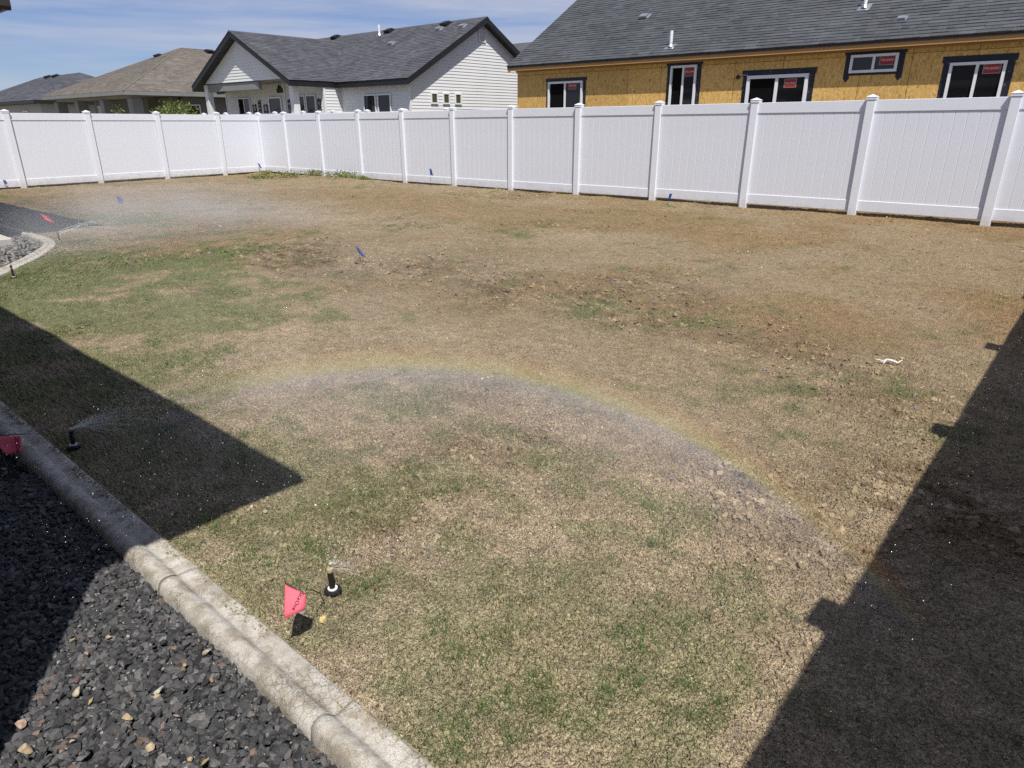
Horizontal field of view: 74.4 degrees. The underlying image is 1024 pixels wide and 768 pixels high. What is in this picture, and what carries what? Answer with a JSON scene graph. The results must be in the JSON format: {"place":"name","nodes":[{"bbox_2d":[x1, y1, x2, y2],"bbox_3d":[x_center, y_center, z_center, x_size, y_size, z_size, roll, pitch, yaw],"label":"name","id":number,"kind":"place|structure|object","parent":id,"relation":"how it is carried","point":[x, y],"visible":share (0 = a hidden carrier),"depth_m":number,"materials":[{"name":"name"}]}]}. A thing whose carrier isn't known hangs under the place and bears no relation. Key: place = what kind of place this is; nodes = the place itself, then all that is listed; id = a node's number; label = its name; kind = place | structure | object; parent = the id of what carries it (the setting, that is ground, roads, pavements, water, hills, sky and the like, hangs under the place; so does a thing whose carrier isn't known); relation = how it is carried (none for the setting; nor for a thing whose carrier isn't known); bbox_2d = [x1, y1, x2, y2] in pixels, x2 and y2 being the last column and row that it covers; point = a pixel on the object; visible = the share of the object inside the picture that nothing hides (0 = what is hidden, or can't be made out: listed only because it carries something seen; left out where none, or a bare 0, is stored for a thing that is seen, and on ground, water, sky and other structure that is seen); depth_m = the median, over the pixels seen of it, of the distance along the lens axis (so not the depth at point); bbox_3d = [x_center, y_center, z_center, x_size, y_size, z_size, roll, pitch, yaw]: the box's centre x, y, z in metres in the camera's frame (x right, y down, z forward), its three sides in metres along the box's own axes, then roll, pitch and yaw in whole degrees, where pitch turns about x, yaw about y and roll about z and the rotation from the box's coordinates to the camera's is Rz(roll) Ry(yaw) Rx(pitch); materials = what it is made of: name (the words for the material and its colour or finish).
{"place":"outdoors","nodes":[
{"label":"outdoors","id":0,"kind":"place"},
{"bbox_2d":[0,234,12,246],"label":"patio slab","id":1,"kind":"structure","parent":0,"point":[4,240],"depth_m":8.66,"materials":[{"name":"concrete"}]},
{"bbox_2d":[0,230,320,767],"bbox_3d":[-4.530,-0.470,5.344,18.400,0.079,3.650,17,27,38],"label":"gravel bed base","id":2,"kind":"object","parent":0,"point":[10,461],"visible":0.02,"depth_m":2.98,"materials":[{"name":"black gravel"}]},
{"bbox_2d":[0,0,10,12],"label":"roof eave","id":3,"kind":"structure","parent":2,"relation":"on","point":[5,5],"depth_m":7.80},
{"bbox_2d":[0,472,337,767],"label":"lava gravel","id":4,"kind":"structure","parent":2,"relation":"on","point":[17,702],"depth_m":1.88,"materials":[{"name":"grey gravel"}]},
{"bbox_2d":[15,718,26,728],"bbox_3d":[-1.234,0.854,1.698,0.025,0.008,0.021,33,41,6],"label":"tan stone","id":5,"kind":"object","parent":4,"relation":"on","point":[20,724],"visible":1,"depth_m":1.70,"materials":[{"name":"stone"}]},
{"bbox_2d":[18,743,32,754],"bbox_3d":[-1.171,0.881,1.628,0.033,0.012,0.024,29,32,-16],"label":"tan stone","id":6,"kind":"object","parent":4,"relation":"on","point":[25,748],"visible":1,"depth_m":1.62,"materials":[{"name":"beige stone"}]},
{"bbox_2d":[72,686,79,696],"bbox_3d":[-1.157,0.817,1.792,0.018,0.010,0.026,-12,24,-28],"label":"tan stone","id":7,"kind":"object","parent":4,"relation":"on","point":[76,692],"visible":1,"depth_m":1.79,"materials":[{"name":"beige stone"}]},
{"bbox_2d":[122,713,132,719],"bbox_3d":[-0.976,0.847,1.716,0.026,0.008,0.019,20,26,-8],"label":"tan stone","id":8,"kind":"object","parent":4,"relation":"on","point":[126,716],"visible":1,"depth_m":1.71,"materials":[{"name":"beige stone"}]},
{"bbox_2d":[145,741,154,751],"bbox_3d":[-0.874,0.878,1.632,0.026,0.009,0.021,14,46,25],"label":"tan stone","id":9,"kind":"object","parent":4,"relation":"on","point":[150,746],"visible":1,"depth_m":1.63,"materials":[{"name":"beige stone"}]},
{"bbox_2d":[153,685,163,694],"bbox_3d":[-0.939,0.814,1.795,0.015,0.011,0.029,-15,15,42],"label":"tan stone","id":10,"kind":"object","parent":4,"relation":"on","point":[158,690],"visible":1,"depth_m":1.79,"materials":[{"name":"white stone"}]},
{"bbox_2d":[202,648,210,655],"bbox_3d":[-0.873,0.762,1.924,0.030,0.009,0.021,-40,28,-8],"label":"tan stone","id":11,"kind":"object","parent":4,"relation":"on","point":[205,652],"visible":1,"depth_m":1.92,"materials":[{"name":"beige stone"}]},
{"bbox_2d":[0,224,433,767],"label":"concrete curb","id":12,"kind":"structure","parent":2,"relation":"on","point":[287,680],"depth_m":2.02,"materials":[{"name":"grey concrete"}]},
{"bbox_2d":[106,171,260,180],"bbox_3d":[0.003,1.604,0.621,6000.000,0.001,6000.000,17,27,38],"label":"ground","id":13,"kind":"structure","parent":0,"point":[177,176],"depth_m":23.35,"materials":[{"name":"brown soil"}]},
{"bbox_2d":[0,73,95,113],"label":"dark roofed house","id":14,"kind":"structure","parent":13,"relation":"on","point":[25,97],"depth_m":51.38,"materials":[{"name":"grey stone"}]},
{"bbox_2d":[108,104,124,113],"bbox_3d":[-17.146,-10.999,29.571,0.740,2.351,0.712,17,27,38],"label":"young tree","id":15,"kind":"object","parent":13,"relation":"on","point":[117,112],"visible":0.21,"depth_m":29.22,"materials":[{"name":"green plant"}]},
{"bbox_2d":[41,48,226,114],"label":"brown roofed house","id":16,"kind":"structure","parent":13,"relation":"on","point":[144,86],"depth_m":37.08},
{"bbox_2d":[184,104,201,114],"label":"window","id":17,"kind":"structure","parent":16,"relation":"in","point":[193,106],"depth_m":36.58,"materials":[{"name":"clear glass"}]},
{"bbox_2d":[150,100,201,114],"bbox_3d":[-14.252,-10.831,29.054,2.135,2.601,2.136,17,27,38],"label":"tree","id":18,"kind":"object","parent":13,"relation":"on","point":[178,110],"visible":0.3,"depth_m":28.54,"materials":[{"name":"green plant"}]},
{"bbox_2d":[202,108,448,114],"bbox_3d":[-8.095,-8.906,24.792,16.621,2.078,0.169,17,27,38],"label":"vinyl fence","id":19,"kind":"object","parent":13,"relation":"on","point":[276,113],"visible":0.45,"depth_m":24.34,"materials":[{"name":"white plastic"}]},
{"bbox_2d":[0,205,1021,762],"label":"water drops","id":20,"kind":"object","parent":13,"relation":"on","point":[80,423],"visible":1,"depth_m":2.90,"materials":[{"name":"white"}]},
{"bbox_2d":[513,42,530,51],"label":"back street house","id":21,"kind":"structure","parent":13,"relation":"on","point":[520,47],"depth_m":45.30,"materials":[{"name":"grey stone"}]},
{"bbox_2d":[0,0,575,90],"label":"sky","id":22,"kind":"structure","parent":0,"point":[39,38],"materials":[{"name":"blue"}]},
{"bbox_2d":[191,16,520,114],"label":"white sided house","id":23,"kind":"structure","parent":0,"point":[458,64],"depth_m":26.90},
{"bbox_2d":[237,98,251,113],"bbox_3d":[-12.033,-12.215,30.442,1.050,1.270,0.046,17,27,38],"label":"window","id":24,"kind":"structure","parent":23,"relation":"in","point":[244,106],"depth_m":30.35,"materials":[{"name":"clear glass"}]},
{"bbox_2d":[252,105,256,113],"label":"wall panel","id":25,"kind":"structure","parent":23,"relation":"attached to","point":[254,109],"depth_m":29.87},
{"bbox_2d":[258,100,261,113],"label":"wall panel","id":26,"kind":"structure","parent":23,"relation":"attached to","point":[259,106],"depth_m":29.57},
{"bbox_2d":[263,104,267,113],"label":"wall panel","id":27,"kind":"structure","parent":23,"relation":"attached to","point":[265,106],"depth_m":29.32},
{"bbox_2d":[268,97,282,113],"bbox_3d":[-10.086,-11.087,29.070,1.000,2.350,0.046,17,27,38],"label":"patio door","id":28,"kind":"structure","parent":23,"relation":"in","point":[275,103],"depth_m":28.76,"materials":[{"name":"glass"}]},
{"bbox_2d":[276,85,282,92],"bbox_3d":[-9.741,-12.362,28.262,0.430,0.310,0.032,17,27,38],"label":"wall sign","id":29,"kind":"object","parent":23,"relation":"attached to","point":[279,90],"visible":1,"depth_m":28.25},
{"bbox_2d":[287,99,291,112],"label":"wall panel","id":30,"kind":"structure","parent":23,"relation":"attached to","point":[289,105],"depth_m":28.14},
{"bbox_2d":[299,95,306,112],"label":"window","id":31,"kind":"structure","parent":23,"relation":"in","point":[302,97],"depth_m":27.47,"materials":[{"name":"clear glass"}]},
{"bbox_2d":[305,95,316,112],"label":"window","id":32,"kind":"structure","parent":23,"relation":"in","point":[311,106],"depth_m":27.15,"materials":[{"name":"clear glass"}]},
{"bbox_2d":[317,99,321,111],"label":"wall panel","id":33,"kind":"structure","parent":23,"relation":"attached to","point":[319,104],"depth_m":26.82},
{"bbox_2d":[363,94,376,111],"bbox_3d":[-5.483,-10.451,26.172,0.760,1.440,0.046,17,27,38],"label":"window","id":34,"kind":"structure","parent":23,"relation":"in","point":[369,100],"depth_m":26.02,"materials":[{"name":"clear glass"}]},
{"bbox_2d":[377,93,391,111],"bbox_3d":[-4.825,-10.246,25.640,0.780,1.440,0.046,17,27,38],"label":"window","id":35,"kind":"structure","parent":23,"relation":"in","point":[384,104],"depth_m":25.50,"materials":[{"name":"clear glass"}]},
{"bbox_2d":[430,92,438,103],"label":"window","id":36,"kind":"structure","parent":23,"relation":"in","point":[434,95],"depth_m":25.39,"materials":[{"name":"clear glass"}]},
{"bbox_2d":[442,93,449,103],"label":"window","id":37,"kind":"structure","parent":23,"relation":"in","point":[446,96],"depth_m":25.83,"materials":[{"name":"clear glass"}]},
{"bbox_2d":[454,93,461,104],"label":"window","id":38,"kind":"structure","parent":23,"relation":"in","point":[458,96],"depth_m":26.29,"materials":[{"name":"clear glass"}]},
{"bbox_2d":[0,172,1023,767],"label":"bare lawn ground","id":39,"kind":"structure","parent":0,"point":[450,354],"depth_m":3.31,"materials":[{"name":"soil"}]},
{"bbox_2d":[9,264,16,277],"bbox_3d":[-5.006,-1.083,6.777,0.057,0.236,0.057,17,27,38],"label":"sprinkler head","id":40,"kind":"object","parent":39,"relation":"on","point":[12,272],"visible":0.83,"depth_m":6.76},
{"bbox_2d":[0,430,49,454],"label":"marker flag","id":41,"kind":"object","parent":39,"relation":"on","point":[13,443],"visible":1,"depth_m":2.73,"materials":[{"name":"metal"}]},
{"bbox_2d":[40,214,56,232],"bbox_3d":[-6.136,-2.087,8.986,0.188,0.369,0.025,-5,22,-13],"label":"marker flag","id":42,"kind":"object","parent":39,"relation":"on","point":[46,218],"visible":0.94,"depth_m":8.94,"materials":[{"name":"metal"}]},
{"bbox_2d":[67,427,80,451],"bbox_3d":[-2.060,0.304,3.178,0.057,0.202,0.057,17,27,38],"label":"sprinkler head","id":43,"kind":"object","parent":39,"relation":"on","point":[73,445],"visible":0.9,"depth_m":3.16},
{"bbox_2d":[116,196,122,206],"bbox_3d":[-7.379,-3.430,12.719,0.110,0.227,0.017,-1,21,-2],"label":"marker flag","id":44,"kind":"object","parent":39,"relation":"on","point":[119,198],"visible":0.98,"depth_m":12.71,"materials":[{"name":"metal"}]},
{"bbox_2d":[0,109,262,187],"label":"vinyl fence","id":45,"kind":"object","parent":39,"relation":"on","point":[50,148],"visible":0.98,"depth_m":18.33,"materials":[{"name":"white plastic"}]},
{"bbox_2d":[2,403,435,767],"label":"curb dirt","id":46,"kind":"structure","parent":39,"relation":"on","point":[317,667],"depth_m":2.10,"materials":[{"name":"soil"}]},
{"bbox_2d":[247,173,273,178],"bbox_3d":[-7.222,-5.956,19.395,0.753,0.225,0.764,17,27,38],"label":"weed","id":47,"kind":"object","parent":39,"relation":"on","point":[254,176],"visible":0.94,"depth_m":19.34,"materials":[{"name":"green plant"}]},
{"bbox_2d":[259,169,273,174],"bbox_3d":[-7.635,-6.591,21.049,0.427,0.218,0.428,17,27,38],"label":"weed","id":48,"kind":"object","parent":39,"relation":"on","point":[266,172],"visible":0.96,"depth_m":21.02,"materials":[{"name":"green plant"}]},
{"bbox_2d":[274,170,300,177],"bbox_3d":[-6.534,-6.101,19.648,0.792,0.281,0.762,9,23,21],"label":"weed","id":49,"kind":"object","parent":39,"relation":"on","point":[286,175],"visible":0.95,"depth_m":19.59,"materials":[{"name":"green plant"}]},
{"bbox_2d":[296,610,305,615],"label":"stone","id":50,"kind":"object","parent":39,"relation":"on","point":[301,613],"visible":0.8,"depth_m":2.11,"materials":[{"name":"grey stone"}]},
{"bbox_2d":[284,583,324,618],"bbox_3d":[-0.623,0.653,2.023,0.061,0.212,0.214,0,21,0],"label":"marker flag","id":51,"kind":"object","parent":39,"relation":"on","point":[294,600],"visible":1,"depth_m":1.93,"materials":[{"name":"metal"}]},
{"bbox_2d":[300,169,324,175],"bbox_3d":[-5.811,-6.177,19.720,0.674,0.229,0.652,17,27,38],"label":"weed","id":52,"kind":"object","parent":39,"relation":"on","point":[316,173],"visible":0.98,"depth_m":19.68,"materials":[{"name":"green plant"}]},
{"bbox_2d":[319,615,326,622],"bbox_3d":[-0.585,0.726,2.084,0.022,0.016,0.029,-1,21,-2],"label":"stone","id":53,"kind":"object","parent":39,"relation":"on","point":[322,618],"visible":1,"depth_m":2.08,"materials":[{"name":"beige stone"}]},
{"bbox_2d":[324,567,341,597],"bbox_3d":[-0.585,0.688,2.211,0.057,0.198,0.057,17,27,38],"label":"sprinkler head","id":54,"kind":"object","parent":39,"relation":"on","point":[332,588],"visible":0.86,"depth_m":2.19},
{"bbox_2d":[326,170,357,178],"bbox_3d":[-4.679,-5.876,18.891,1.081,0.290,1.019,17,27,38],"label":"weed","id":55,"kind":"object","parent":39,"relation":"on","point":[347,174],"visible":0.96,"depth_m":18.78,"materials":[{"name":"green plant"}]},
{"bbox_2d":[356,247,364,261],"bbox_3d":[-1.654,-1.406,7.386,0.106,0.191,0.016,1,21,2],"label":"marker flag","id":56,"kind":"object","parent":39,"relation":"on","point":[360,252],"visible":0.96,"depth_m":7.37,"materials":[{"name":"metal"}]},
{"bbox_2d":[354,174,368,179],"bbox_3d":[-4.081,-5.634,18.436,0.438,0.188,0.416,17,27,38],"label":"weed","id":57,"kind":"object","parent":39,"relation":"on","point":[360,177],"visible":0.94,"depth_m":18.43,"materials":[{"name":"green plant"}]},
{"bbox_2d":[254,90,1023,226],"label":"vinyl fence","id":58,"kind":"object","parent":39,"relation":"on","point":[963,158],"visible":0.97,"depth_m":12.16,"materials":[{"name":"white plastic"}]},
{"bbox_2d":[875,359,902,363],"bbox_3d":[2.358,-0.140,4.214,0.172,0.031,0.040,1,21,3],"label":"bleached twig","id":59,"kind":"object","parent":39,"relation":"on","point":[888,360],"visible":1,"depth_m":4.21,"materials":[{"name":"white wood"}]},
{"bbox_2d":[507,0,1023,108],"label":"unfinished house","id":60,"kind":"structure","parent":0,"point":[596,53],"depth_m":16.78,"materials":[{"name":"yellow"}]},
{"bbox_2d":[547,80,582,107],"bbox_3d":[1.612,-8.687,20.627,1.290,1.030,0.056,17,27,38],"label":"window","id":61,"kind":"structure","parent":60,"relation":"in","point":[563,94],"depth_m":20.58,"materials":[{"name":"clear glass"}]},
{"bbox_2d":[668,65,697,104],"bbox_3d":[4.578,-7.716,18.246,0.760,1.630,0.056,17,27,38],"label":"window","id":62,"kind":"structure","parent":60,"relation":"in","point":[682,84],"depth_m":18.13,"materials":[{"name":"white glass"}]},
{"bbox_2d":[744,73,809,102],"bbox_3d":[6.502,-6.553,16.909,1.510,2.180,0.056,17,27,38],"label":"window","id":63,"kind":"structure","parent":60,"relation":"in","point":[782,87],"depth_m":16.59,"materials":[{"name":"white glass"}]},
{"bbox_2d":[848,52,899,72],"bbox_3d":[8.117,-7.204,15.154,0.990,0.375,0.056,17,27,38],"label":"window","id":64,"kind":"structure","parent":60,"relation":"in","point":[882,62],"depth_m":15.13,"materials":[{"name":"clear glass"}]},
{"bbox_2d":[943,60,1007,97],"bbox_3d":[9.644,-6.136,14.149,1.010,1.125,0.056,17,27,38],"label":"window","id":65,"kind":"structure","parent":60,"relation":"in","point":[982,78],"depth_m":14.06,"materials":[{"name":"white glass"}]}
]}

